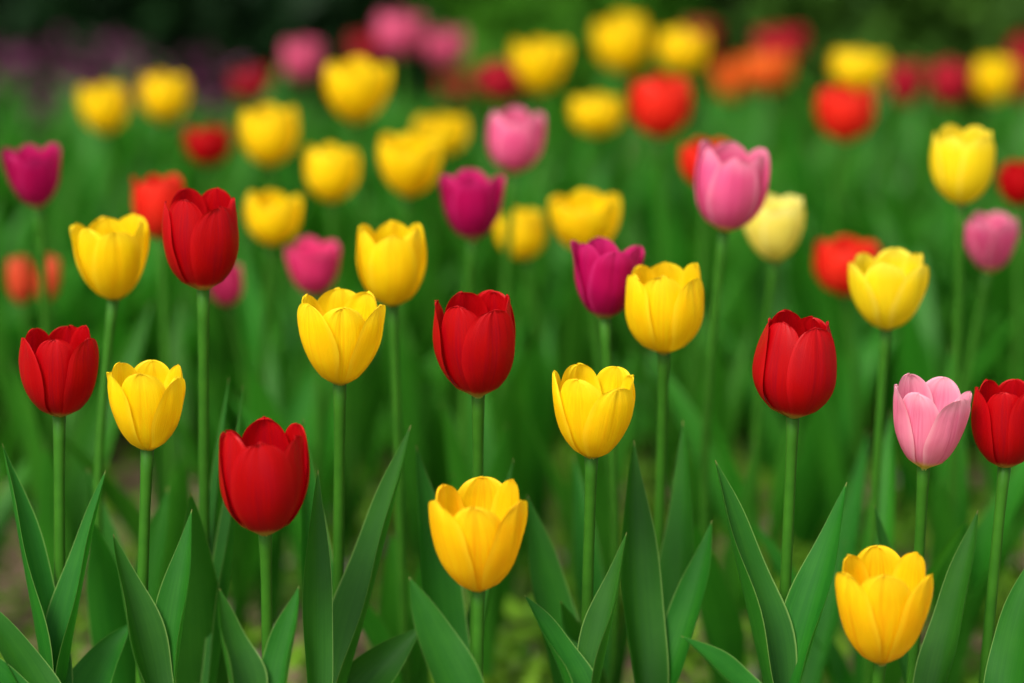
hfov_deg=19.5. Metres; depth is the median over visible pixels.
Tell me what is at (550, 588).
leafy tulip plant
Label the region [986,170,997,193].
leafy tulip plant
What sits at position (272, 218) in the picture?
tulip
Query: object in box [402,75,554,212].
leafy tulip plant
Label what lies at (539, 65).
tulip
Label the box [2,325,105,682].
tulip
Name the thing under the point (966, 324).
leafy tulip plant
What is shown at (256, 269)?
leafy tulip plant
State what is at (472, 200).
tulip
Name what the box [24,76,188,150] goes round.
leafy tulip plant
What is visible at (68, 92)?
leafy tulip plant
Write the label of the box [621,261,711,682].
tulip
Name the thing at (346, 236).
leafy tulip plant
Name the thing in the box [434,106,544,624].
tulip
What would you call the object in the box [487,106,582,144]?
leafy tulip plant
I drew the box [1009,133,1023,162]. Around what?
leafy tulip plant
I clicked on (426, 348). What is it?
leafy tulip plant
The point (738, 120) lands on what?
leafy tulip plant
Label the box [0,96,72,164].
leafy tulip plant
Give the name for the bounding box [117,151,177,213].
leafy tulip plant
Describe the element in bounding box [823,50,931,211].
tulip
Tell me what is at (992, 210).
leafy tulip plant
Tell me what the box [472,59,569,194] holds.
tulip
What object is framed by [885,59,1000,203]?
tulip
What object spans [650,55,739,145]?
leafy tulip plant
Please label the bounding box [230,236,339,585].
tulip
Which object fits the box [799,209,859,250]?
leafy tulip plant
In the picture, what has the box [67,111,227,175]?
leafy tulip plant
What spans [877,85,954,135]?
leafy tulip plant
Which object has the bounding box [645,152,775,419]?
leafy tulip plant
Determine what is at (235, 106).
leafy tulip plant
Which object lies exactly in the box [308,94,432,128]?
leafy tulip plant
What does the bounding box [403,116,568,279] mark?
leafy tulip plant
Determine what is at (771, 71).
tulip
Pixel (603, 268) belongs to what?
tulip
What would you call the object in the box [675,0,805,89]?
evergreen shrub
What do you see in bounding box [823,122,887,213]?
leafy tulip plant
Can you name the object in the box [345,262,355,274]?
leafy tulip plant
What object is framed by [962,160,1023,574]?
tulip
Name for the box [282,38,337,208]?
tulip
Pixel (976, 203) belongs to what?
leafy tulip plant
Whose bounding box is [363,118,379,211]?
leafy tulip plant
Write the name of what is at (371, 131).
leafy tulip plant
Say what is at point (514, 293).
leafy tulip plant
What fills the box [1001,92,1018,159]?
leafy tulip plant
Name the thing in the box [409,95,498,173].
leafy tulip plant
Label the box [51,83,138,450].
tulip
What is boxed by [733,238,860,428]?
leafy tulip plant
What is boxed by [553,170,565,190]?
leafy tulip plant
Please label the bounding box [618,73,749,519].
tulip
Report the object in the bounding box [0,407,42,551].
leafy tulip plant
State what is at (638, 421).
leafy tulip plant
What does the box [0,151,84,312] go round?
leafy tulip plant
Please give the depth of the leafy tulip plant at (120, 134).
4.14 m
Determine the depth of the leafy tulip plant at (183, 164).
3.96 m
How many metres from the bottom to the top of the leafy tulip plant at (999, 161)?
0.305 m
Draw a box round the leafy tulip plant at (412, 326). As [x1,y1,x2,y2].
[406,304,424,364]
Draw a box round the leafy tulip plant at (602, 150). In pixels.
[599,142,651,155]
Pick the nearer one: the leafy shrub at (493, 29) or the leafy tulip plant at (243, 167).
the leafy tulip plant at (243, 167)
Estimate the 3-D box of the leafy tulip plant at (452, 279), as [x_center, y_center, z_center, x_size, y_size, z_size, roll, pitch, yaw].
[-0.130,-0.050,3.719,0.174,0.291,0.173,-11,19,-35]
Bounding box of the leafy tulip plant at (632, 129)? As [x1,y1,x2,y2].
[623,116,682,161]
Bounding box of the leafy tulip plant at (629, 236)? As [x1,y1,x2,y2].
[620,203,687,389]
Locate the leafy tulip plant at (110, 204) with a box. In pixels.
[34,188,114,224]
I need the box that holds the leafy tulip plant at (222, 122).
[211,106,234,169]
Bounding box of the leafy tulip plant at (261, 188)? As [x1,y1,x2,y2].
[171,147,266,248]
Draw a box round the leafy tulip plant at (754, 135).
[740,85,782,194]
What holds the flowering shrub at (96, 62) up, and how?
on the ground
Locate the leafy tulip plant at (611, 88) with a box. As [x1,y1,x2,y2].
[547,72,627,156]
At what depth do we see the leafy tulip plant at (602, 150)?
4.32 m
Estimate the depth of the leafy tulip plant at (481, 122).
4.35 m
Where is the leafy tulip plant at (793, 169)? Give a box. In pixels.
[765,101,886,243]
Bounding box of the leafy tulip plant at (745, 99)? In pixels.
[670,81,885,187]
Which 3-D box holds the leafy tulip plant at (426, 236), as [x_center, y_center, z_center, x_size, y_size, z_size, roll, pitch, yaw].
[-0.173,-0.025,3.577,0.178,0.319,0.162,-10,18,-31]
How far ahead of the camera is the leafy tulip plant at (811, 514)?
3.19 m
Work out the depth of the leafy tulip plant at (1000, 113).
4.33 m
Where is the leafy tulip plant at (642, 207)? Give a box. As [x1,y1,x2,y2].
[616,137,657,224]
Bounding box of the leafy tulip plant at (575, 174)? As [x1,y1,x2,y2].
[410,86,618,196]
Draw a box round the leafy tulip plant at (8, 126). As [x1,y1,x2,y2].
[0,91,147,239]
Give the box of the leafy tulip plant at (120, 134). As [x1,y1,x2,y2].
[103,69,176,178]
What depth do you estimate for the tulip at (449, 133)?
3.42 m
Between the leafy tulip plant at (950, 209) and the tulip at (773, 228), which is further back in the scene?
the leafy tulip plant at (950, 209)
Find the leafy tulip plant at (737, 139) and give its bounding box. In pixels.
[670,108,749,183]
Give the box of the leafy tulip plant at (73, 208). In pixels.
[36,160,117,256]
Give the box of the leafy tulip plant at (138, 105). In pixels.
[2,60,172,149]
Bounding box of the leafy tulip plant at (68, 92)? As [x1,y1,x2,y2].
[42,70,205,151]
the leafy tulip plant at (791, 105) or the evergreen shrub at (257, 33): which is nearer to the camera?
the leafy tulip plant at (791, 105)
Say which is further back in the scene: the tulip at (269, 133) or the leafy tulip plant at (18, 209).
the leafy tulip plant at (18, 209)
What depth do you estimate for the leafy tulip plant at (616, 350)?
3.64 m
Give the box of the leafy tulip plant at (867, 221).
[775,182,964,442]
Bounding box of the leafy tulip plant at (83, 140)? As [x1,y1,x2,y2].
[60,94,108,298]
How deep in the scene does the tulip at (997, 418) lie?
2.29 m
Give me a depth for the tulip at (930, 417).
2.31 m
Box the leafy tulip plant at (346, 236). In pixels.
[326,197,402,293]
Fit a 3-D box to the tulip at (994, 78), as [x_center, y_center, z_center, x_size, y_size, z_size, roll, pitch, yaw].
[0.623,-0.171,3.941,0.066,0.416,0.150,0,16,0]
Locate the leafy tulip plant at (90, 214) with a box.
[79,184,122,300]
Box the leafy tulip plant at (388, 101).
[386,95,398,122]
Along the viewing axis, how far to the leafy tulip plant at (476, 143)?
4.29 m
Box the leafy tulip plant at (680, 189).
[672,134,722,193]
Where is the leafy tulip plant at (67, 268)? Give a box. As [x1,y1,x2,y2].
[31,209,99,412]
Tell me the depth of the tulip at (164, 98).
3.58 m
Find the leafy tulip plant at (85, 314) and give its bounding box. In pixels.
[23,142,178,459]
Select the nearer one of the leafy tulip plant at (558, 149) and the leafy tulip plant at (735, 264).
the leafy tulip plant at (735, 264)
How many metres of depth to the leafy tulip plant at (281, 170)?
4.12 m
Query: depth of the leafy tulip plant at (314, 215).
3.65 m
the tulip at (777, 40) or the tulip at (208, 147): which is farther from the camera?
the tulip at (777, 40)
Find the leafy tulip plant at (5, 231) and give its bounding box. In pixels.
[0,158,77,299]
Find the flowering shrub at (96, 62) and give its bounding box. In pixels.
[0,24,260,146]
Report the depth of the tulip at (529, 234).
3.04 m
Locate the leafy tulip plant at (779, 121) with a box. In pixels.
[672,99,781,142]
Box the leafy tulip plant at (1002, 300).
[846,228,1023,388]
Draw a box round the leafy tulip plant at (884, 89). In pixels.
[798,57,899,141]
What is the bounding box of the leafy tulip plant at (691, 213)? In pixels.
[682,132,783,266]
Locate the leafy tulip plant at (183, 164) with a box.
[91,118,307,213]
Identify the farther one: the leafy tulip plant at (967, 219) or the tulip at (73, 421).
the leafy tulip plant at (967, 219)
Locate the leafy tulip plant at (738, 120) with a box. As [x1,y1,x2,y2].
[663,101,780,155]
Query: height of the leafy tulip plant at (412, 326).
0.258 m
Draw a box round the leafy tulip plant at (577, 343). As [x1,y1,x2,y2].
[511,239,610,472]
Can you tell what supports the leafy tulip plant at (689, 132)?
on the ground
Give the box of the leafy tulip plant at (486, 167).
[452,146,493,296]
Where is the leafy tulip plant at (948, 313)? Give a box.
[842,230,979,425]
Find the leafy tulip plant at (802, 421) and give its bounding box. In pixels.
[704,192,876,433]
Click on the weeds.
(532, 670)
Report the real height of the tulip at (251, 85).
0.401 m
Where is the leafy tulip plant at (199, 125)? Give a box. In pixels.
[146,115,276,176]
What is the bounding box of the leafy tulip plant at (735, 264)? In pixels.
[733,235,747,267]
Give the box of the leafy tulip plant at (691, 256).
[650,149,847,421]
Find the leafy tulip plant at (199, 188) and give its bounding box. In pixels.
[134,165,262,301]
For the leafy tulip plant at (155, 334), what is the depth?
3.47 m
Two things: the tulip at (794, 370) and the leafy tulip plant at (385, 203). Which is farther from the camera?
the leafy tulip plant at (385, 203)
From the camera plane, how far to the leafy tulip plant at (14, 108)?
4.48 m
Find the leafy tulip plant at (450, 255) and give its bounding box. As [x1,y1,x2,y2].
[438,128,559,274]
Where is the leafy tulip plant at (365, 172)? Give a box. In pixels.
[363,167,368,179]
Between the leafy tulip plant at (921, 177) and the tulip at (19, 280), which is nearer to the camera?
the tulip at (19, 280)
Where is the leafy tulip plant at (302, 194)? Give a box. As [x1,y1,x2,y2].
[299,177,310,199]
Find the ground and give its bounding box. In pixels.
[0,43,1023,682]
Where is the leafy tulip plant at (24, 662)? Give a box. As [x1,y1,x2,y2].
[0,612,60,682]
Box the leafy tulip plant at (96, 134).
[56,125,190,164]
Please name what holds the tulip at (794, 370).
on the ground
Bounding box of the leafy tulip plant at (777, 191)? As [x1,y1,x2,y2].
[775,175,782,195]
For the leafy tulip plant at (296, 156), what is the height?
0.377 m
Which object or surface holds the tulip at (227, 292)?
on the ground
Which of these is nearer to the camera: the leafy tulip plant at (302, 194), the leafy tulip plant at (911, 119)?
the leafy tulip plant at (302, 194)
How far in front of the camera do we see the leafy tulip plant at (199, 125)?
4.15 m
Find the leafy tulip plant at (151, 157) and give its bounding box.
[41,85,169,167]
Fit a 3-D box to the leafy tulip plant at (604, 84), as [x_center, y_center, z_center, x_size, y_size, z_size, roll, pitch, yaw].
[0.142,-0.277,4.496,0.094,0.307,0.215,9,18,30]
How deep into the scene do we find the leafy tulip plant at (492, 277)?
3.45 m
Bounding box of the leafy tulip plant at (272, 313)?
[269,267,287,328]
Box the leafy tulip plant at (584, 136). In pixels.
[580,130,616,194]
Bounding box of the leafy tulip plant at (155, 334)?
[129,252,362,436]
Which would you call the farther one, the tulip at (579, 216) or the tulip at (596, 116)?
the tulip at (596, 116)
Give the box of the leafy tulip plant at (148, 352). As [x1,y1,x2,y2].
[74,223,197,483]
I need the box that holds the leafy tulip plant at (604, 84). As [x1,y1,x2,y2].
[553,67,629,143]
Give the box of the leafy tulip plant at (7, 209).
[0,173,34,258]
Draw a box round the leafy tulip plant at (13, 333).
[0,206,60,361]
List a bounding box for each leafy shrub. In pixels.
[402,0,729,132]
[730,0,1023,130]
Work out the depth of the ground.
3.26 m
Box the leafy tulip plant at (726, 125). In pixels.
[647,99,737,147]
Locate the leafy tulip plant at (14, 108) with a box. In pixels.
[0,61,72,144]
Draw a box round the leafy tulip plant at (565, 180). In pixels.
[559,133,631,195]
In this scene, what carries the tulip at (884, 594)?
on the ground
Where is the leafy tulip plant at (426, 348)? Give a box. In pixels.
[286,236,432,458]
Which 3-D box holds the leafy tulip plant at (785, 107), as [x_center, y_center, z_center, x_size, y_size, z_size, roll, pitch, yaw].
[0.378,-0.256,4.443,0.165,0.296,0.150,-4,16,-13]
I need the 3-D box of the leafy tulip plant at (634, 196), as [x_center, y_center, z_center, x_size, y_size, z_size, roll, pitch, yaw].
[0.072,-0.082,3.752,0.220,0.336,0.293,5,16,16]
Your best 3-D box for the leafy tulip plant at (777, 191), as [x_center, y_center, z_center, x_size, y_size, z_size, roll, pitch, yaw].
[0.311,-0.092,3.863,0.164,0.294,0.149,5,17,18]
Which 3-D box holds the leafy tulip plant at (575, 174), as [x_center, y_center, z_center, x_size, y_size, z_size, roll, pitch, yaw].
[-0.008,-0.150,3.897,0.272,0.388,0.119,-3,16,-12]
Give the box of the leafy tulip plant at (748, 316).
[708,186,810,475]
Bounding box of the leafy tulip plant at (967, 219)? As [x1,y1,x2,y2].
[953,202,1023,267]
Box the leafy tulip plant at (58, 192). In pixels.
[0,148,117,207]
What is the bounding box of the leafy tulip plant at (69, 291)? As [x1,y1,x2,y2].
[0,242,79,415]
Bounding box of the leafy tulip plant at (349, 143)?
[345,105,419,196]
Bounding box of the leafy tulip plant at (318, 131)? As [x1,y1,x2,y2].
[254,101,329,183]
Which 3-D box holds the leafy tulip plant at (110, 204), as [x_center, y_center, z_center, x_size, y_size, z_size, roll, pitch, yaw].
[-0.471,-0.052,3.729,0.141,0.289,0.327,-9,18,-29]
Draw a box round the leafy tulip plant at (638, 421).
[553,231,712,480]
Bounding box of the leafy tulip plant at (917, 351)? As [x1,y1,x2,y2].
[892,232,1023,523]
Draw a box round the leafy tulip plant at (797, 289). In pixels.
[786,200,950,353]
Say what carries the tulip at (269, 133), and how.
on the ground
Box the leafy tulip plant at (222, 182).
[214,141,306,207]
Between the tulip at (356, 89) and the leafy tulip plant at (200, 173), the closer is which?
the tulip at (356, 89)
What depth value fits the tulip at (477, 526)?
2.19 m
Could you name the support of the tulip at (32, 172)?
on the ground
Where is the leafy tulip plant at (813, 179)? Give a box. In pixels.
[791,109,980,241]
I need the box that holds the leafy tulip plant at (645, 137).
[553,79,705,231]
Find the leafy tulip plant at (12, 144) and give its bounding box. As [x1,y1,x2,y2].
[0,80,38,187]
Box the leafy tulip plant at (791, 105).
[786,93,812,155]
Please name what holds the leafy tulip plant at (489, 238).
on the ground
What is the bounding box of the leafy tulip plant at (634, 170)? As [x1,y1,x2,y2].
[623,126,645,231]
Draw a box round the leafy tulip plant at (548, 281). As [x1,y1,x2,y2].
[430,124,631,401]
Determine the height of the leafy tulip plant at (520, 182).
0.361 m
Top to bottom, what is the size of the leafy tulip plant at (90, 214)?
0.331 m
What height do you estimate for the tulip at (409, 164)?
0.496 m
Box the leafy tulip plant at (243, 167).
[131,91,309,295]
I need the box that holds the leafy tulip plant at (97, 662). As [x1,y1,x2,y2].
[73,625,127,682]
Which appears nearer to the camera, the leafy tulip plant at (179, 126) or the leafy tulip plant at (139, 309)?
the leafy tulip plant at (139, 309)
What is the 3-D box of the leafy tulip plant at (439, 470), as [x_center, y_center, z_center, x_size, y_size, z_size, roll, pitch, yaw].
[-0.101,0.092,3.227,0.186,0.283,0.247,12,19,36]
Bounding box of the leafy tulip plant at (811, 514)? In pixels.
[708,306,895,549]
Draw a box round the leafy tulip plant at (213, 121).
[199,92,334,161]
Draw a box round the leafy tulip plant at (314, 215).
[138,108,325,267]
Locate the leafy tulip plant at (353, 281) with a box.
[235,173,379,303]
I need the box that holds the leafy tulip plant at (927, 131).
[915,103,1023,383]
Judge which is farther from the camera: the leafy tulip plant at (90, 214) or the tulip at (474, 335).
the leafy tulip plant at (90, 214)
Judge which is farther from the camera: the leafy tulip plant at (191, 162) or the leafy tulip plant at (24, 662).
the leafy tulip plant at (191, 162)
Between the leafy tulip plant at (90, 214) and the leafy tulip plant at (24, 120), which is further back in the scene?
the leafy tulip plant at (24, 120)
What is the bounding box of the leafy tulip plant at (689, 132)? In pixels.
[569,83,718,196]
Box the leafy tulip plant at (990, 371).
[954,285,1023,383]
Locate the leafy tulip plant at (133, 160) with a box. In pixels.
[113,108,199,188]
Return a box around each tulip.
[0,256,70,510]
[1,143,151,579]
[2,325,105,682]
[5,254,99,510]
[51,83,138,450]
[65,174,191,589]
[69,214,167,682]
[73,72,245,230]
[106,360,191,682]
[162,187,242,682]
[176,264,309,627]
[184,125,243,429]
[217,66,271,176]
[218,416,309,682]
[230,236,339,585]
[238,103,367,409]
[244,190,324,625]
[245,143,435,563]
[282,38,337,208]
[297,287,410,682]
[300,220,453,682]
[305,10,486,209]
[324,57,441,504]
[333,33,397,145]
[378,132,485,574]
[409,476,527,682]
[410,113,517,423]
[416,290,515,654]
[424,28,471,297]
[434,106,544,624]
[438,73,475,111]
[439,169,511,678]
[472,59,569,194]
[487,208,553,600]
[508,189,634,618]
[511,38,629,264]
[524,363,634,682]
[534,94,651,373]
[560,237,643,682]
[576,12,682,264]
[588,138,750,548]
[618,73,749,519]
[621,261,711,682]
[647,193,804,682]
[650,27,707,252]
[668,139,769,682]
[678,20,717,136]
[681,59,742,142]
[682,309,846,682]
[740,49,792,140]
[749,248,966,682]
[750,26,810,138]
[801,83,931,361]
[812,235,879,625]
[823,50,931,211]
[835,545,932,682]
[854,62,923,205]
[874,373,977,682]
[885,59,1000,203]
[897,212,1023,666]
[929,123,1023,682]
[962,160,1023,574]
[971,379,1023,682]
[974,56,1015,207]
[987,32,1023,188]
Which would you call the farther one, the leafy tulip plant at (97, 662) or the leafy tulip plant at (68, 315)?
the leafy tulip plant at (68, 315)
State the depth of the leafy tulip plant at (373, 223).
3.69 m
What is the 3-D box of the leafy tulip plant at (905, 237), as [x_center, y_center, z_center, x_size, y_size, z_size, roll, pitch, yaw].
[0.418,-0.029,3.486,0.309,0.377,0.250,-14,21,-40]
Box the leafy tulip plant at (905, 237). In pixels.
[828,183,1023,411]
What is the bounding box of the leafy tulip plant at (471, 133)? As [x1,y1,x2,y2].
[363,88,476,147]
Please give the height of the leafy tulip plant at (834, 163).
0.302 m
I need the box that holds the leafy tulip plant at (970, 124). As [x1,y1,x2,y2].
[963,110,972,126]
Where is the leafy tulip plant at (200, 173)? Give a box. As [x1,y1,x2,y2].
[126,115,218,189]
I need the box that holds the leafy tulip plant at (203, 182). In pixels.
[201,172,325,227]
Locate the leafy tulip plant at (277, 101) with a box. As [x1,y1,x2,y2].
[222,74,345,132]
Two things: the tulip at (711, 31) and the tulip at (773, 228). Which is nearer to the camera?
the tulip at (773, 228)
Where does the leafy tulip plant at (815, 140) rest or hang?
on the ground
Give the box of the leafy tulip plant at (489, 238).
[412,200,560,437]
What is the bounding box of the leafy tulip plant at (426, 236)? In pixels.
[286,208,439,447]
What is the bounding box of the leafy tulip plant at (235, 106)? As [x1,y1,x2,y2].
[233,96,293,116]
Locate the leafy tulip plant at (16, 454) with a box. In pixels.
[0,243,169,503]
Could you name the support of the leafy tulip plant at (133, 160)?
on the ground
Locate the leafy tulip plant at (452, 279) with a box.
[324,210,461,298]
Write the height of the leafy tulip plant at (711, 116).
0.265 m
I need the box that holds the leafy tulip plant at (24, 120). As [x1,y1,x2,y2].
[2,92,35,163]
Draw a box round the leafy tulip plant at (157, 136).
[150,116,192,187]
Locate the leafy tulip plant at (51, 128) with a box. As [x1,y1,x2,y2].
[26,102,62,150]
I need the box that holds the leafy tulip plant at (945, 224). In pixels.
[886,162,999,316]
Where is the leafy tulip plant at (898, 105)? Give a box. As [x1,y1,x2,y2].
[805,54,923,140]
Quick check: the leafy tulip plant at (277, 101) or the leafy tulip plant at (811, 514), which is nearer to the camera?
the leafy tulip plant at (811, 514)
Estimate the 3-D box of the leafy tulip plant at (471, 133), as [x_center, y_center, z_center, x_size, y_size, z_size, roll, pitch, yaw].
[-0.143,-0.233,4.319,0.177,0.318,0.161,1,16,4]
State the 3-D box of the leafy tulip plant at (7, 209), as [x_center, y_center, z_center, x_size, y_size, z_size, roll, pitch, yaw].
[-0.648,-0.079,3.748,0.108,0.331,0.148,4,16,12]
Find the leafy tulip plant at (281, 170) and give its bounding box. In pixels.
[276,106,377,189]
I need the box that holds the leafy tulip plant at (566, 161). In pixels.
[520,103,629,189]
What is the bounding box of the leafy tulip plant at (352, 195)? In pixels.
[347,170,632,411]
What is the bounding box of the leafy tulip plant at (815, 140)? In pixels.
[794,88,909,185]
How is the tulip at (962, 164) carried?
on the ground
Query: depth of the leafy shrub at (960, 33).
5.37 m
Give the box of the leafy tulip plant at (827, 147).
[691,91,839,191]
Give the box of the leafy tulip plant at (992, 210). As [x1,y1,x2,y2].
[872,157,1014,311]
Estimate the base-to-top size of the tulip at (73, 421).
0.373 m
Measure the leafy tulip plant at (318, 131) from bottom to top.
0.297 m
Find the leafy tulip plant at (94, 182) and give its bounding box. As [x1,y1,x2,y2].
[6,132,107,320]
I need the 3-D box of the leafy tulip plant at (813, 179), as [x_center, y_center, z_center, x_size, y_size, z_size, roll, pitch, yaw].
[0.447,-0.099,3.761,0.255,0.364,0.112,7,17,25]
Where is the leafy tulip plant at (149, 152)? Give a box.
[143,119,174,168]
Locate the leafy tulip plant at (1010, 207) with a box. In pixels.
[971,160,1013,215]
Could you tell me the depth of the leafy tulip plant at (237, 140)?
4.04 m
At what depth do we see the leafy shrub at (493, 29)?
5.33 m
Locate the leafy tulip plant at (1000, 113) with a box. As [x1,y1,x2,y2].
[955,93,1009,149]
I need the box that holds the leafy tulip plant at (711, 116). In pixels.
[703,97,805,139]
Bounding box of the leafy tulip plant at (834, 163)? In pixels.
[826,141,910,214]
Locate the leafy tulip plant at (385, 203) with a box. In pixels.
[360,123,543,220]
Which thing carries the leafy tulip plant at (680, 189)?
on the ground
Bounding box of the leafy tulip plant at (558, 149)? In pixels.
[470,99,580,169]
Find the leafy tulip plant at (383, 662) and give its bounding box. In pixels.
[346,629,416,682]
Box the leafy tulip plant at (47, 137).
[23,87,183,191]
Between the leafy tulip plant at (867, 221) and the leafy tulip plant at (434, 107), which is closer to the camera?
the leafy tulip plant at (867, 221)
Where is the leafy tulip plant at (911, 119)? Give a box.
[790,62,974,178]
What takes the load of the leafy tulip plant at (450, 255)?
on the ground
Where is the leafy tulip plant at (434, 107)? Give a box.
[375,93,440,133]
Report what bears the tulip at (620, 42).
on the ground
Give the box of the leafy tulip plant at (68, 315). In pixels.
[31,266,157,431]
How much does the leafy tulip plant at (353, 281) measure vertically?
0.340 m
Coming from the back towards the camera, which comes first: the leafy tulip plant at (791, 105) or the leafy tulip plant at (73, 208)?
the leafy tulip plant at (791, 105)
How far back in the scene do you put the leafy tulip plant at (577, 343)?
3.41 m
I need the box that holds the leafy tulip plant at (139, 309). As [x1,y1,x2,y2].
[124,219,244,447]
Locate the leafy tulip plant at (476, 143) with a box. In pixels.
[362,126,486,165]
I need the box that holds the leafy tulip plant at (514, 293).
[482,216,573,363]
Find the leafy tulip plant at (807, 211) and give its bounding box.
[803,183,935,219]
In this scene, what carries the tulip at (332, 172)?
on the ground
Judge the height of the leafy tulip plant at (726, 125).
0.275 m
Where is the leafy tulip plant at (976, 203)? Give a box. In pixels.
[971,198,985,213]
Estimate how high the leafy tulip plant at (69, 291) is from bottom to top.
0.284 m
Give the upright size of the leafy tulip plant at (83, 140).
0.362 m
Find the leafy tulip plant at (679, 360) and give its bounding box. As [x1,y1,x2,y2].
[578,178,789,388]
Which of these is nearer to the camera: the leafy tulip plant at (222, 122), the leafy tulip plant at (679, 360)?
the leafy tulip plant at (679, 360)
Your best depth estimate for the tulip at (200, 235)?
2.39 m
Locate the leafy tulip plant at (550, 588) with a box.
[527,495,578,682]
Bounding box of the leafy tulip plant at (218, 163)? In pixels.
[177,130,229,178]
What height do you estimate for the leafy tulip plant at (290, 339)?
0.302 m
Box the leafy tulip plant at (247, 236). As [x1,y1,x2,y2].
[140,174,284,292]
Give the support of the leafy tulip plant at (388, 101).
on the ground
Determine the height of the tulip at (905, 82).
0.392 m
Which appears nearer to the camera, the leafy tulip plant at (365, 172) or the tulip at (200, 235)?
the tulip at (200, 235)
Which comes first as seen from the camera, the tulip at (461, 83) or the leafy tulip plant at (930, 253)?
the leafy tulip plant at (930, 253)
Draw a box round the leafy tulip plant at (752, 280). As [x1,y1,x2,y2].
[674,216,764,440]
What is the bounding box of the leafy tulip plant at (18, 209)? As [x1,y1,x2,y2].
[15,202,23,216]
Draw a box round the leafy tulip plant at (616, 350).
[553,172,685,362]
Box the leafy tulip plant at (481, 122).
[464,102,575,176]
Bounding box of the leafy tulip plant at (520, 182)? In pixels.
[325,170,541,278]
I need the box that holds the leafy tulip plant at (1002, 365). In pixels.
[917,228,1010,379]
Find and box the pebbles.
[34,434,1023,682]
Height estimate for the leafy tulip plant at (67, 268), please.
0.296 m
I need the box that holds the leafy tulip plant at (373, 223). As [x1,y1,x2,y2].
[366,176,383,230]
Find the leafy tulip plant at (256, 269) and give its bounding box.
[240,236,300,356]
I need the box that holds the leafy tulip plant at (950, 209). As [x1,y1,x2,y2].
[930,179,1023,296]
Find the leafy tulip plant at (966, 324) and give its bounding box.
[802,200,1014,420]
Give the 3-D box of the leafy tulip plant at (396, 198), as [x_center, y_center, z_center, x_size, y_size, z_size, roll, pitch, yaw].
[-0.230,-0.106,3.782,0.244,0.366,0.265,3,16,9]
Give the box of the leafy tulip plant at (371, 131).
[278,90,378,150]
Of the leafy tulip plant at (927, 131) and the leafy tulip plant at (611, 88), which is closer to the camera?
the leafy tulip plant at (927, 131)
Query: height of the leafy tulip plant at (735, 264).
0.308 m
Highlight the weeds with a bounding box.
[0,116,1023,682]
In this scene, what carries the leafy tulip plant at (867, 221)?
on the ground
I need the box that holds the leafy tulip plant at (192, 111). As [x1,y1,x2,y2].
[185,65,284,129]
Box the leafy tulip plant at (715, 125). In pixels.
[604,108,723,190]
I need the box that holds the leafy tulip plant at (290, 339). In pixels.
[220,241,313,441]
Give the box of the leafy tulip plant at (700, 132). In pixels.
[623,98,859,259]
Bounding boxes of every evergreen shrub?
[0,0,232,81]
[136,0,509,131]
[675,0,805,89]
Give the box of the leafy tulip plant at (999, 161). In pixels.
[962,131,1002,169]
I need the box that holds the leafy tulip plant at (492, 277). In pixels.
[441,149,545,395]
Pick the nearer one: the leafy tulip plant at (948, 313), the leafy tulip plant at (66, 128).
the leafy tulip plant at (948, 313)
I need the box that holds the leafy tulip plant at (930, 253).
[798,230,949,259]
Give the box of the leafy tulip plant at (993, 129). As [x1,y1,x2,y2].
[939,104,1001,179]
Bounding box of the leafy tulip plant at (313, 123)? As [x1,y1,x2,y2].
[308,104,321,140]
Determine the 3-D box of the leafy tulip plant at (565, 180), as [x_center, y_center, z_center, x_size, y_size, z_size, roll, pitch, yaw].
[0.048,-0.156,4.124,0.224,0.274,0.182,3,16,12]
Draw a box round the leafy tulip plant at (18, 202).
[13,133,36,275]
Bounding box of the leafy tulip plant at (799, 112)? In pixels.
[717,56,816,138]
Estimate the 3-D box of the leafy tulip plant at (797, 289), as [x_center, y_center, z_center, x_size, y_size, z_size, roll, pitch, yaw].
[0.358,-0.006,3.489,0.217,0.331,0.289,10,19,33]
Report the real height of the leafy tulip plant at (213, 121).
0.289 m
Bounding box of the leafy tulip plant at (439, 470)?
[376,292,554,495]
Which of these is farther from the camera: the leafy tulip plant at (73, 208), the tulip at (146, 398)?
the leafy tulip plant at (73, 208)
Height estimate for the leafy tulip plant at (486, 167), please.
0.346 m
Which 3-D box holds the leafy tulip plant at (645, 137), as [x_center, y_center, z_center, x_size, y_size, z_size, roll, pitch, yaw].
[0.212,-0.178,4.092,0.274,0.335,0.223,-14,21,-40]
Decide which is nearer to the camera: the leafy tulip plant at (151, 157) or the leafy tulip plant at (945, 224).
the leafy tulip plant at (945, 224)
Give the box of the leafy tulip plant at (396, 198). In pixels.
[275,98,443,222]
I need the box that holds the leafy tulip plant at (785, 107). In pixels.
[708,85,818,138]
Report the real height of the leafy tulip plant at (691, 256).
0.354 m
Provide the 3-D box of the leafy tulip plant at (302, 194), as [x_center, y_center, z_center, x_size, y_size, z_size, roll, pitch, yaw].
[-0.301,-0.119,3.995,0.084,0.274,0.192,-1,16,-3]
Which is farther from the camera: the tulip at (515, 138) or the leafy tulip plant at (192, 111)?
the leafy tulip plant at (192, 111)
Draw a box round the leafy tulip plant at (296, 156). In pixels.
[232,96,453,227]
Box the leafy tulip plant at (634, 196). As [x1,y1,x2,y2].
[543,129,683,236]
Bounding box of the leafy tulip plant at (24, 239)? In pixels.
[2,213,34,298]
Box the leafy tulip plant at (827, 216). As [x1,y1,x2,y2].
[814,188,976,276]
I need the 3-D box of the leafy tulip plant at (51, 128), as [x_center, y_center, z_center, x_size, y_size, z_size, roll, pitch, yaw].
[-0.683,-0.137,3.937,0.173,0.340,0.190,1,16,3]
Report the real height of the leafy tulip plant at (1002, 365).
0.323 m
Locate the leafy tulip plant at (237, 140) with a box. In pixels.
[233,97,373,193]

